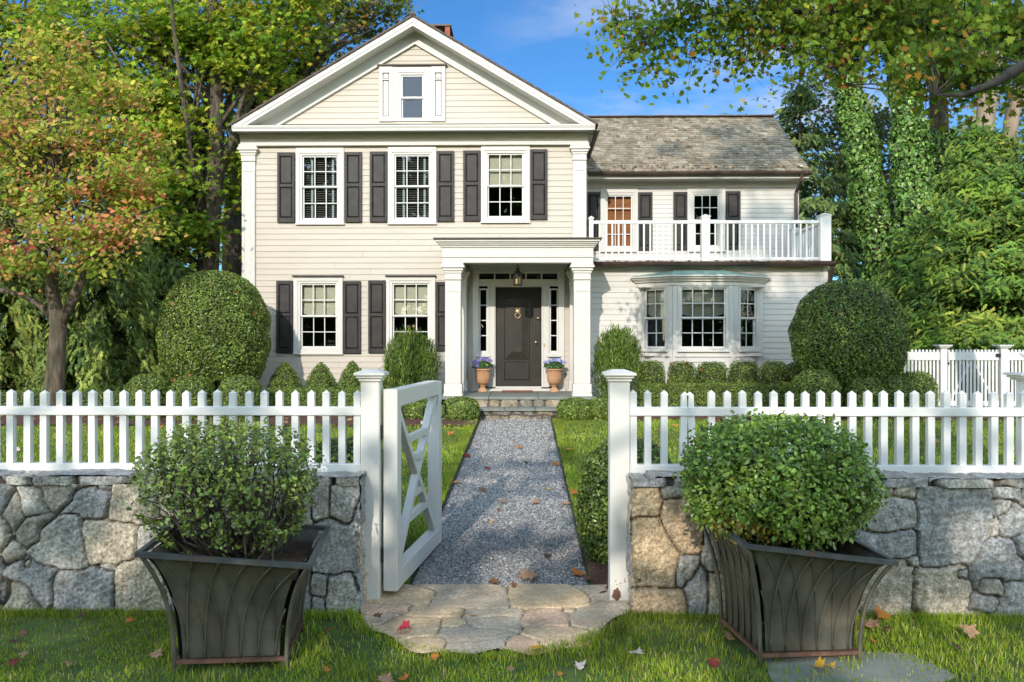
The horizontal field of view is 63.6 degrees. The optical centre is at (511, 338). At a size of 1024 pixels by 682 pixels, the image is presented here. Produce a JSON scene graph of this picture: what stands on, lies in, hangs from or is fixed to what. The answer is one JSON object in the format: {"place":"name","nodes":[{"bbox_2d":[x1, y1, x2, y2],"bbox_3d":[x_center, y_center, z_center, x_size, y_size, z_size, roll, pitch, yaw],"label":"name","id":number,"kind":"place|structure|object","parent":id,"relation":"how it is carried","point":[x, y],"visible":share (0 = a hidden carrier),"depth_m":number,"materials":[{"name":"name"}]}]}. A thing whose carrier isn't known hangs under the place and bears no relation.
{"place":"outdoors","nodes":[
{"label":"outdoors","id":0,"kind":"place"},
{"bbox_2d":[412,418,587,589],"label":"gravel path","id":1,"kind":"structure","parent":0,"point":[507,530],"depth_m":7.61,"materials":[{"name":"grey gravel"}]},
{"bbox_2d":[517,567,537,579],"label":"fallen leaf","id":2,"kind":"object","parent":1,"relation":"on","point":[525,574],"visible":1,"depth_m":6.16,"materials":[{"name":"beige plant"}]},
{"bbox_2d":[0,341,1023,681],"bbox_3d":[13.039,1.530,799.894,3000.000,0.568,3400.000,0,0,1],"label":"ground","id":3,"kind":"structure","parent":0,"point":[348,649],"depth_m":4.78,"materials":[{"name":"green plant"}]},
{"bbox_2d":[0,166,84,392],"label":"spruce tree","id":4,"kind":"object","parent":3,"relation":"on","point":[23,329],"visible":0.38,"depth_m":16.96,"materials":[{"name":"green plant"}]},
{"bbox_2d":[9,158,172,393],"bbox_3d":[-8.889,-0.396,17.825,3.803,7.006,3.967,0,0,-39],"label":"spruce tree","id":5,"kind":"object","parent":3,"relation":"on","point":[93,327],"visible":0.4,"depth_m":17.21,"materials":[{"name":"green plant"}]},
{"bbox_2d":[0,468,367,612],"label":"stone wall","id":6,"kind":"structure","parent":3,"relation":"on","point":[73,538],"depth_m":5.47,"materials":[{"name":"stone"}]},
{"bbox_2d":[0,389,360,472],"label":"picket fence","id":7,"kind":"object","parent":6,"relation":"on","point":[11,410],"visible":0.86,"depth_m":5.72,"materials":[{"name":"paint"}]},
{"bbox_2d":[134,516,330,674],"bbox_3d":[-1.553,1.456,4.756,0.898,0.708,0.898,0,0,-6],"label":"planter box","id":8,"kind":"object","parent":3,"relation":"on","point":[236,608],"visible":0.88,"depth_m":4.45,"materials":[{"name":"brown metal"}]},
{"bbox_2d":[121,416,324,560],"bbox_3d":[-1.668,0.876,4.835,1.127,0.870,1.016,0,0,1],"label":"box shrub","id":9,"kind":"object","parent":8,"relation":"in","point":[228,531],"visible":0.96,"depth_m":4.63,"materials":[{"name":"green plant"}]},
{"bbox_2d":[1,414,476,425],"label":"planting bed","id":10,"kind":"object","parent":3,"relation":"on","point":[272,419],"visible":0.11,"depth_m":14.48,"materials":[{"name":"green plant"}]},
{"bbox_2d":[0,389,120,405],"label":"clipped hedge","id":11,"kind":"object","parent":10,"relation":"on","point":[20,398],"visible":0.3,"depth_m":15.38,"materials":[{"name":"green plant"}]},
{"bbox_2d":[0,8,189,417],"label":"dogwood tree","id":12,"kind":"object","parent":10,"relation":"on","point":[56,313],"visible":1,"depth_m":14.88,"materials":[{"name":"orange plant"}]},
{"bbox_2d":[124,373,170,419],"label":"boxwood","id":13,"kind":"object","parent":10,"relation":"on","point":[147,384],"visible":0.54,"depth_m":14.76,"materials":[{"name":"green plant"}]},
{"bbox_2d":[168,374,215,420],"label":"boxwood","id":14,"kind":"object","parent":10,"relation":"on","point":[193,385],"visible":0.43,"depth_m":14.63,"materials":[{"name":"green plant"}]},
{"bbox_2d":[155,269,271,390],"bbox_3d":[-5.819,0.060,16.155,2.167,2.850,2.115,0,0,1],"label":"topiary","id":15,"kind":"object","parent":10,"relation":"on","point":[214,327],"visible":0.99,"depth_m":15.43,"materials":[{"name":"green plant"}]},
{"bbox_2d":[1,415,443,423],"bbox_3d":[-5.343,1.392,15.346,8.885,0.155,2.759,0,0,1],"label":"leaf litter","id":16,"kind":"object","parent":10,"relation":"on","point":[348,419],"visible":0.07,"depth_m":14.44,"materials":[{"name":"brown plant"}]},
{"bbox_2d":[218,374,261,420],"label":"boxwood","id":17,"kind":"object","parent":10,"relation":"on","point":[241,385],"visible":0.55,"depth_m":14.54,"materials":[{"name":"green plant"}]},
{"bbox_2d":[267,361,302,388],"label":"boxwood","id":18,"kind":"object","parent":10,"relation":"on","point":[284,376],"visible":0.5,"depth_m":16.48,"materials":[{"name":"green plant"}]},
{"bbox_2d":[303,362,336,388],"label":"boxwood","id":19,"kind":"object","parent":10,"relation":"on","point":[322,375],"visible":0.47,"depth_m":16.46,"materials":[{"name":"green plant"}]},
{"bbox_2d":[264,386,392,413],"bbox_3d":[-3.485,1.187,15.727,2.388,0.562,0.626,0,0,1],"label":"clipped hedge","id":20,"kind":"object","parent":10,"relation":"on","point":[318,391],"visible":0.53,"depth_m":15.50,"materials":[{"name":"green plant"}]},
{"bbox_2d":[335,361,360,389],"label":"boxwood","id":21,"kind":"object","parent":10,"relation":"on","point":[348,379],"visible":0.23,"depth_m":16.45,"materials":[{"name":"green plant"}]},
{"bbox_2d":[379,325,443,399],"bbox_3d":[-1.998,0.609,16.345,1.326,1.842,1.149,0,0,1],"label":"upright yew","id":22,"kind":"object","parent":10,"relation":"on","point":[409,360],"visible":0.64,"depth_m":16.08,"materials":[{"name":"green plant"}]},
{"bbox_2d":[401,399,427,418],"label":"boxwood","id":23,"kind":"object","parent":10,"relation":"on","point":[413,410],"visible":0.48,"depth_m":14.77,"materials":[{"name":"green plant"}]},
{"bbox_2d":[442,396,480,419],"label":"boxwood","id":24,"kind":"object","parent":10,"relation":"on","point":[462,408],"visible":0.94,"depth_m":14.61,"materials":[{"name":"green plant"}]},
{"bbox_2d":[353,369,388,599],"bbox_3d":[-0.973,1.055,5.721,0.213,1.691,0.213,0,0,1],"label":"gate post","id":25,"kind":"object","parent":3,"relation":"on","point":[370,380],"visible":0.93,"depth_m":5.66,"materials":[{"name":"paint"}]},
{"bbox_2d":[380,380,446,590],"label":"garden gate","id":26,"kind":"structure","parent":25,"relation":"attached to","point":[400,567],"depth_m":6.13,"materials":[{"name":"paint"}]},
{"bbox_2d":[409,416,479,584],"bbox_3d":[-0.668,1.626,10.687,0.025,0.426,9.452,0,0,1],"label":"path edging","id":27,"kind":"object","parent":3,"relation":"on","point":[414,573],"visible":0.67,"depth_m":9.74,"materials":[{"name":"metal"}]},
{"bbox_2d":[382,418,584,583],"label":"lawn grass","id":28,"kind":"structure","parent":3,"relation":"on","point":[559,440],"depth_m":10.51,"materials":[{"name":"green plant"}]},
{"bbox_2d":[360,584,630,654],"bbox_3d":[-0.139,1.785,5.303,2.420,0.024,1.400,0,0,1],"label":"flagstone landing","id":29,"kind":"object","parent":3,"relation":"on","point":[519,616],"visible":0.83,"depth_m":5.34,"materials":[{"name":"stone"}]},
{"bbox_2d":[0,603,1023,681],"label":"grass","id":30,"kind":"structure","parent":3,"relation":"on","point":[1003,643],"depth_m":4.68,"materials":[{"name":"green plant"}]},
{"bbox_2d":[376,672,394,681],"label":"fallen leaf","id":31,"kind":"object","parent":30,"relation":"on","point":[386,678],"visible":1,"depth_m":4.26,"materials":[{"name":"beige plant"}]},
{"bbox_2d":[707,657,720,667],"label":"fallen leaf","id":32,"kind":"object","parent":30,"relation":"on","point":[713,662],"visible":1,"depth_m":4.46,"materials":[{"name":"red plant"}]},
{"bbox_2d":[864,618,881,628],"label":"fallen leaf","id":33,"kind":"object","parent":30,"relation":"on","point":[870,623],"visible":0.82,"depth_m":5.05,"materials":[{"name":"beige plant"}]},
{"bbox_2d":[873,605,890,618],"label":"fallen leaf","id":34,"kind":"object","parent":30,"relation":"on","point":[879,612],"visible":1,"depth_m":5.25,"materials":[{"name":"orange plant"}]},
{"bbox_2d":[958,624,980,638],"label":"fallen leaf","id":35,"kind":"object","parent":30,"relation":"on","point":[970,630],"visible":1,"depth_m":4.92,"materials":[{"name":"beige plant"}]},
{"bbox_2d":[442,391,595,418],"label":"stone steps","id":36,"kind":"structure","parent":3,"relation":"on","point":[533,405],"depth_m":15.71,"materials":[{"name":"grey stone"}]},
{"bbox_2d":[474,368,491,391],"bbox_3d":[-0.610,0.858,17.172,0.384,0.488,0.384,0,0,1],"label":"garden urn","id":37,"kind":"object","parent":36,"relation":"on","point":[482,376],"visible":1,"depth_m":17.06,"materials":[{"name":"ceramic"}]},
{"bbox_2d":[472,357,492,368],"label":"hydrangea","id":38,"kind":"object","parent":37,"relation":"in","point":[482,363],"visible":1,"depth_m":17.06,"materials":[{"name":"purple plant"}]},
{"bbox_2d":[502,390,532,392],"bbox_3d":[0.109,1.090,17.166,0.646,0.021,0.430,0,0,1],"label":"door mat","id":39,"kind":"object","parent":36,"relation":"on","point":[517,391],"depth_m":16.97,"materials":[{"name":"brown fabric"}]},
{"bbox_2d":[545,368,562,391],"bbox_3d":[0.879,0.858,17.148,0.384,0.488,0.384,0,0,1],"label":"garden urn","id":40,"kind":"object","parent":36,"relation":"on","point":[554,376],"visible":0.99,"depth_m":17.04,"materials":[{"name":"ceramic"}]},
{"bbox_2d":[543,358,565,368],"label":"hydrangea","id":41,"kind":"object","parent":40,"relation":"on","point":[551,363],"visible":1,"depth_m":17.03,"materials":[{"name":"purple plant"}]},
{"bbox_2d":[226,13,836,401],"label":"clapboard house","id":42,"kind":"structure","parent":3,"relation":"on","point":[438,183],"depth_m":17.50,"materials":[{"name":"paint"}]},
{"bbox_2d":[292,275,343,354],"bbox_3d":[-4.121,-0.512,17.583,1.088,1.687,0.217,0,0,1],"label":"window","id":43,"kind":"structure","parent":42,"relation":"in","point":[319,300],"depth_m":17.55,"materials":[{"name":"paint"}]},
{"bbox_2d":[295,148,343,224],"bbox_3d":[-4.083,-3.244,17.608,1.046,1.635,0.212,0,0,1],"label":"window","id":44,"kind":"structure","parent":42,"relation":"in","point":[301,153],"depth_m":17.55,"materials":[{"name":"paint"}]},
{"bbox_2d":[385,275,435,354],"bbox_3d":[-2.149,-0.514,17.551,1.081,1.689,0.217,0,0,1],"label":"window","id":45,"kind":"structure","parent":42,"relation":"in","point":[406,295],"depth_m":17.54,"materials":[{"name":"paint"}]},
{"bbox_2d":[387,147,436,223],"bbox_3d":[-2.121,-3.252,17.576,1.048,1.645,0.212,0,0,1],"label":"window","id":46,"kind":"structure","parent":42,"relation":"in","point":[393,152],"depth_m":17.52,"materials":[{"name":"paint"}]},
{"bbox_2d":[377,64,446,121],"bbox_3d":[-2.116,-5.219,17.537,1.486,1.201,0.200,0,0,1],"label":"attic window","id":47,"kind":"structure","parent":42,"relation":"in","point":[391,98],"depth_m":17.49,"materials":[{"name":"paint"}]},
{"bbox_2d":[480,145,529,222],"bbox_3d":[-0.139,-3.276,17.532,1.053,1.646,0.189,0,0,1],"label":"window","id":48,"kind":"structure","parent":42,"relation":"in","point":[502,166],"depth_m":17.50,"materials":[{"name":"paint"}]},
{"bbox_2d":[513,264,521,285],"bbox_3d":[0.113,-1.335,16.250,0.166,0.562,0.166,0,0,-22],"label":"hanging lantern","id":49,"kind":"object","parent":42,"relation":"hanging from","point":[517,272],"visible":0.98,"depth_m":16.22,"materials":[{"name":"brown metal"}]},
{"bbox_2d":[496,287,540,385],"bbox_3d":[0.138,-0.049,17.480,0.947,2.098,0.140,0,0,1],"label":"front door","id":50,"kind":"structure","parent":42,"relation":"in","point":[518,309],"depth_m":17.49,"materials":[{"name":"paint"}]},
{"bbox_2d":[600,188,637,251],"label":"window","id":51,"kind":"structure","parent":42,"relation":"in","point":[622,209],"depth_m":19.37,"materials":[{"name":"paint"}]},
{"bbox_2d":[641,287,667,351],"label":"window","id":52,"kind":"structure","parent":42,"relation":"in","point":[657,296],"depth_m":17.25,"materials":[{"name":"paint"}]},
{"bbox_2d":[630,275,771,401],"bbox_3d":[3.963,0.040,17.093,2.969,2.680,0.821,0,0,1],"label":"bay window","id":53,"kind":"structure","parent":42,"relation":"in","point":[672,282],"depth_m":16.88,"materials":[{"name":"paint"}]},
{"bbox_2d":[677,286,729,351],"bbox_3d":[3.912,-0.406,16.906,1.074,1.343,0.189,0,0,1],"label":"window","id":54,"kind":"structure","parent":42,"relation":"in","point":[698,302],"depth_m":16.92,"materials":[{"name":"paint"}]},
{"bbox_2d":[687,188,725,251],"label":"window","id":55,"kind":"structure","parent":42,"relation":"in","point":[719,192],"depth_m":19.30,"materials":[{"name":"paint"}]},
{"bbox_2d":[612,165,802,168],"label":"leaf litter","id":56,"kind":"object","parent":42,"relation":"on","point":[715,166],"visible":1,"depth_m":18.98,"materials":[{"name":"brown plant"}]},
{"bbox_2d":[739,286,760,351],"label":"window","id":57,"kind":"structure","parent":42,"relation":"in","point":[749,297],"depth_m":17.21,"materials":[{"name":"paint"}]},
{"bbox_2d":[551,415,589,584],"bbox_3d":[0.646,1.626,10.666,0.025,0.426,9.452,0,0,1],"label":"path edging","id":58,"kind":"object","parent":3,"relation":"on","point":[569,498],"visible":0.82,"depth_m":8.96,"materials":[{"name":"metal"}]},
{"bbox_2d":[584,537,607,592],"bbox_3d":[2.653,1.758,6.583,4.110,0.078,1.750,0,0,1],"label":"planting bed","id":59,"kind":"object","parent":3,"relation":"on","point":[598,573],"visible":0.02,"depth_m":6.28,"materials":[{"name":"brown soil"}]},
{"bbox_2d":[575,438,672,565],"bbox_3d":[0.948,1.298,6.708,0.875,1.001,0.883,0,0,1],"label":"boxwood","id":60,"kind":"object","parent":59,"relation":"on","point":[591,501],"visible":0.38,"depth_m":6.50,"materials":[{"name":"green plant"}]},
{"bbox_2d":[601,369,636,602],"bbox_3d":[0.738,1.055,5.697,0.220,1.691,0.220,0,0,1],"label":"gate post","id":61,"kind":"object","parent":3,"relation":"on","point":[619,380],"visible":0.9,"depth_m":5.63,"materials":[{"name":"paint"}]},
{"bbox_2d":[552,406,1015,419],"bbox_3d":[7.508,1.402,16.055,13.510,0.077,2.850,0,0,1],"label":"planting bed","id":62,"kind":"object","parent":3,"relation":"on","point":[736,417],"visible":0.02,"depth_m":14.90,"materials":[{"name":"brown soil"}]},
{"bbox_2d":[556,397,591,420],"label":"boxwood","id":63,"kind":"object","parent":62,"relation":"on","point":[575,408],"visible":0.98,"depth_m":14.64,"materials":[{"name":"green plant"}]},
{"bbox_2d":[589,397,607,420],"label":"boxwood","id":64,"kind":"object","parent":62,"relation":"on","point":[599,407],"visible":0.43,"depth_m":14.70,"materials":[{"name":"green plant"}]},
{"bbox_2d":[590,322,644,405],"bbox_3d":[2.068,0.571,16.187,1.164,1.881,1.027,0,0,1],"label":"upright yew","id":65,"kind":"object","parent":62,"relation":"on","point":[615,350],"visible":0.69,"depth_m":15.97,"materials":[{"name":"green plant"}]},
{"bbox_2d":[636,360,665,404],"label":"boxwood","id":66,"kind":"object","parent":62,"relation":"on","point":[652,372],"visible":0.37,"depth_m":16.12,"materials":[{"name":"green plant"}]},
{"bbox_2d":[667,360,697,385],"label":"boxwood","id":67,"kind":"object","parent":62,"relation":"on","point":[682,371],"visible":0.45,"depth_m":16.11,"materials":[{"name":"green plant"}]},
{"bbox_2d":[695,361,728,385],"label":"boxwood","id":68,"kind":"object","parent":62,"relation":"on","point":[711,372],"visible":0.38,"depth_m":16.08,"materials":[{"name":"green plant"}]},
{"bbox_2d":[637,380,791,406],"bbox_3d":[3.985,1.127,15.757,3.161,0.679,0.544,0,0,1],"label":"clipped hedge","id":69,"kind":"object","parent":62,"relation":"on","point":[699,391],"visible":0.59,"depth_m":15.57,"materials":[{"name":"green plant"}]},
{"bbox_2d":[728,360,760,383],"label":"boxwood","id":70,"kind":"object","parent":62,"relation":"on","point":[742,372],"visible":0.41,"depth_m":16.08,"materials":[{"name":"green plant"}]},
{"bbox_2d":[759,360,789,385],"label":"boxwood","id":71,"kind":"object","parent":62,"relation":"on","point":[774,372],"visible":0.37,"depth_m":16.08,"materials":[{"name":"green plant"}]},
{"bbox_2d":[786,361,800,382],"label":"boxwood","id":72,"kind":"object","parent":62,"relation":"on","point":[793,370],"visible":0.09,"depth_m":16.16,"materials":[{"name":"green plant"}]},
{"bbox_2d":[790,369,842,421],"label":"boxwood","id":73,"kind":"object","parent":62,"relation":"on","point":[811,382],"visible":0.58,"depth_m":14.54,"materials":[{"name":"green plant"}]},
{"bbox_2d":[788,278,910,384],"bbox_3d":[6.320,0.181,15.520,2.140,2.649,2.085,0,0,1],"label":"topiary","id":74,"kind":"object","parent":62,"relation":"on","point":[846,330],"visible":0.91,"depth_m":14.79,"materials":[{"name":"green plant"}]},
{"bbox_2d":[841,375,884,420],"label":"boxwood","id":75,"kind":"object","parent":62,"relation":"on","point":[859,387],"visible":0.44,"depth_m":14.65,"materials":[{"name":"green plant"}]},
{"bbox_2d":[880,374,916,418],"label":"boxwood","id":76,"kind":"object","parent":62,"relation":"on","point":[892,385],"visible":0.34,"depth_m":14.73,"materials":[{"name":"green plant"}]},
{"bbox_2d":[901,370,938,418],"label":"boxwood","id":77,"kind":"object","parent":62,"relation":"on","point":[923,382],"visible":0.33,"depth_m":14.83,"materials":[{"name":"green plant"}]},
{"bbox_2d":[902,349,939,406],"bbox_3d":[8.118,0.783,16.370,0.714,1.150,0.060,0,0,1],"label":"tall fence","id":78,"kind":"object","parent":62,"relation":"on","point":[931,356],"visible":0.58,"depth_m":16.35,"materials":[{"name":"paint"}]},
{"bbox_2d":[1008,350,1023,406],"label":"tall fence","id":79,"kind":"object","parent":62,"relation":"on","point":[1015,355],"visible":0.61,"depth_m":16.32,"materials":[{"name":"paint"}]},
{"bbox_2d":[691,508,898,667],"bbox_3d":[1.614,1.435,4.844,0.868,0.751,0.868,0,0,-7],"label":"planter box","id":80,"kind":"object","parent":3,"relation":"on","point":[801,601],"visible":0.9,"depth_m":4.55,"materials":[{"name":"brown metal"}]},
{"bbox_2d":[672,408,892,551],"bbox_3d":[1.561,0.856,4.892,1.194,0.875,1.058,0,0,1],"label":"box shrub","id":81,"kind":"object","parent":80,"relation":"in","point":[817,500],"visible":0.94,"depth_m":4.58,"materials":[{"name":"green plant"}]},
{"bbox_2d":[573,0,1023,140],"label":"maple tree","id":82,"kind":"object","parent":3,"relation":"on","point":[945,70],"visible":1,"depth_m":9.26,"materials":[{"name":"green plant"}]},
{"bbox_2d":[626,470,1023,615],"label":"stone wall","id":83,"kind":"structure","parent":3,"relation":"on","point":[952,542],"depth_m":5.39,"materials":[{"name":"stone"}]},
{"bbox_2d":[630,390,1023,473],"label":"picket fence","id":84,"kind":"object","parent":83,"relation":"on","point":[687,411],"visible":0.79,"depth_m":5.64,"materials":[{"name":"paint"}]},
{"bbox_2d":[762,650,955,681],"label":"flat stone","id":85,"kind":"object","parent":3,"relation":"on","point":[876,666],"visible":0.67,"depth_m":4.46,"materials":[{"name":"grey stone"}]},
{"bbox_2d":[933,345,952,406],"bbox_3d":[8.541,0.812,16.363,0.269,1.392,0.269,0,0,1],"label":"fence post","id":86,"kind":"object","parent":3,"relation":"on","point":[942,349],"visible":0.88,"depth_m":16.30,"materials":[{"name":"paint"}]},
{"bbox_2d":[947,349,1000,406],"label":"side gate","id":87,"kind":"structure","parent":86,"relation":"attached to","point":[968,356],"depth_m":16.34,"materials":[{"name":"paint"}]},
{"bbox_2d":[992,345,1013,406],"bbox_3d":[9.725,0.812,16.344,0.278,1.392,0.278,0,0,1],"label":"fence post","id":88,"kind":"object","parent":3,"relation":"on","point":[1002,368],"visible":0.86,"depth_m":16.27,"materials":[{"name":"paint"}]},
{"bbox_2d":[1003,372,1023,463],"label":"fence post","id":89,"kind":"object","parent":3,"relation":"on","point":[1018,377],"visible":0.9,"depth_m":6.97,"materials":[{"name":"paint"}]},
{"bbox_2d":[0,0,1023,326],"label":"sky","id":90,"kind":"structure","parent":0,"point":[538,41],"materials":[{"name":"blue"}]},
{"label":"woodland floor","id":91,"kind":"structure","parent":0,"visible":0},
{"bbox_2d":[0,0,143,224],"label":"maple tree","id":92,"kind":"object","parent":91,"relation":"on","point":[7,25],"visible":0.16,"depth_m":22.77,"materials":[{"name":"green plant"}]},
{"bbox_2d":[111,148,223,384],"bbox_3d":[-8.748,-1.157,20.881,4.192,7.271,3.938,0,0,1],"label":"spruce tree","id":93,"kind":"object","parent":91,"relation":"on","point":[166,267],"visible":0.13,"depth_m":20.09,"materials":[{"name":"green plant"}]},
{"bbox_2d":[0,0,368,274],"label":"maple tree","id":94,"kind":"object","parent":91,"relation":"on","point":[211,47],"visible":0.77,"depth_m":20.74,"materials":[{"name":"green plant"}]},
{"bbox_2d":[221,0,428,379],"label":"oak tree","id":95,"kind":"object","parent":91,"relation":"on","point":[233,249],"visible":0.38,"depth_m":25.05,"materials":[{"name":"green plant"}]},
{"bbox_2d":[1,66,1023,341],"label":"distant woodland","id":96,"kind":"object","parent":91,"relation":"on","point":[705,106],"visible":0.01,"depth_m":38.47,"materials":[{"name":"green plant"}]},
{"bbox_2d":[734,0,898,285],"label":"ivy clad tree","id":97,"kind":"object","parent":91,"relation":"on","point":[872,207],"visible":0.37,"depth_m":23.51,"materials":[{"name":"green plant"}]},
{"bbox_2d":[775,83,864,278],"bbox_3d":[9.349,-3.505,26.974,4.810,9.613,5.197,0,0,-45],"label":"hemlock tree","id":98,"kind":"object","parent":91,"relation":"on","point":[800,139],"visible":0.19,"depth_m":26.29,"materials":[{"name":"green plant"}]},
{"bbox_2d":[810,158,870,282],"bbox_3d":[11.982,-2.591,30.054,4.154,8.237,4.734,0,0,-24],"label":"hemlock tree","id":99,"kind":"object","parent":91,"relation":"on","point":[843,224],"visible":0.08,"depth_m":29.53,"materials":[{"name":"green plant"}]},
{"bbox_2d":[763,63,1023,214],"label":"maple tree","id":100,"kind":"object","parent":91,"relation":"on","point":[882,118],"visible":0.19,"depth_m":30.62,"materials":[{"name":"green plant"}]},
{"bbox_2d":[869,213,961,388],"bbox_3d":[10.214,-0.818,20.358,3.626,4.660,3.864,0,0,30],"label":"arborvitae","id":101,"kind":"object","parent":91,"relation":"on","point":[906,255],"visible":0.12,"depth_m":20.10,"materials":[{"name":"green plant"}]},
{"bbox_2d":[861,0,1006,276],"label":"ivy clad tree","id":102,"kind":"object","parent":91,"relation":"on","point":[914,172],"visible":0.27,"depth_m":22.52,"materials":[{"name":"green plant"}]},
{"bbox_2d":[914,31,988,217],"bbox_3d":[14.707,-5.130,27.731,4.244,13.054,4.403,0,0,1],"label":"ivy clad tree","id":103,"kind":"object","parent":91,"relation":"on","point":[937,137],"visible":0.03,"depth_m":26.51,"materials":[{"name":"green plant"}]},
{"bbox_2d":[881,116,1023,399],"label":"arborvitae","id":104,"kind":"object","parent":91,"relation":"on","point":[967,266],"visible":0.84,"depth_m":17.82,"materials":[{"name":"green plant"}]},
{"bbox_2d":[957,0,1023,157],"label":"bare trunk tree","id":105,"kind":"object","parent":91,"relation":"on","point":[1013,123],"visible":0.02,"depth_m":23.23,"materials":[{"name":"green plant"}]},
{"bbox_2d":[969,122,1023,371],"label":"arborvitae","id":106,"kind":"object","parent":91,"relation":"on","point":[1017,229],"visible":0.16,"depth_m":17.76,"materials":[{"name":"green plant"}]},
{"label":"planting bed","id":107,"kind":"structure","parent":0,"visible":0},
{"bbox_2d":[306,436,382,546],"bbox_3d":[-1.360,1.297,6.739,0.871,1.009,0.876,0,0,1],"label":"boxwood","id":108,"kind":"object","parent":107,"relation":"on","point":[349,450],"visible":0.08,"depth_m":6.55,"materials":[{"name":"green plant"}]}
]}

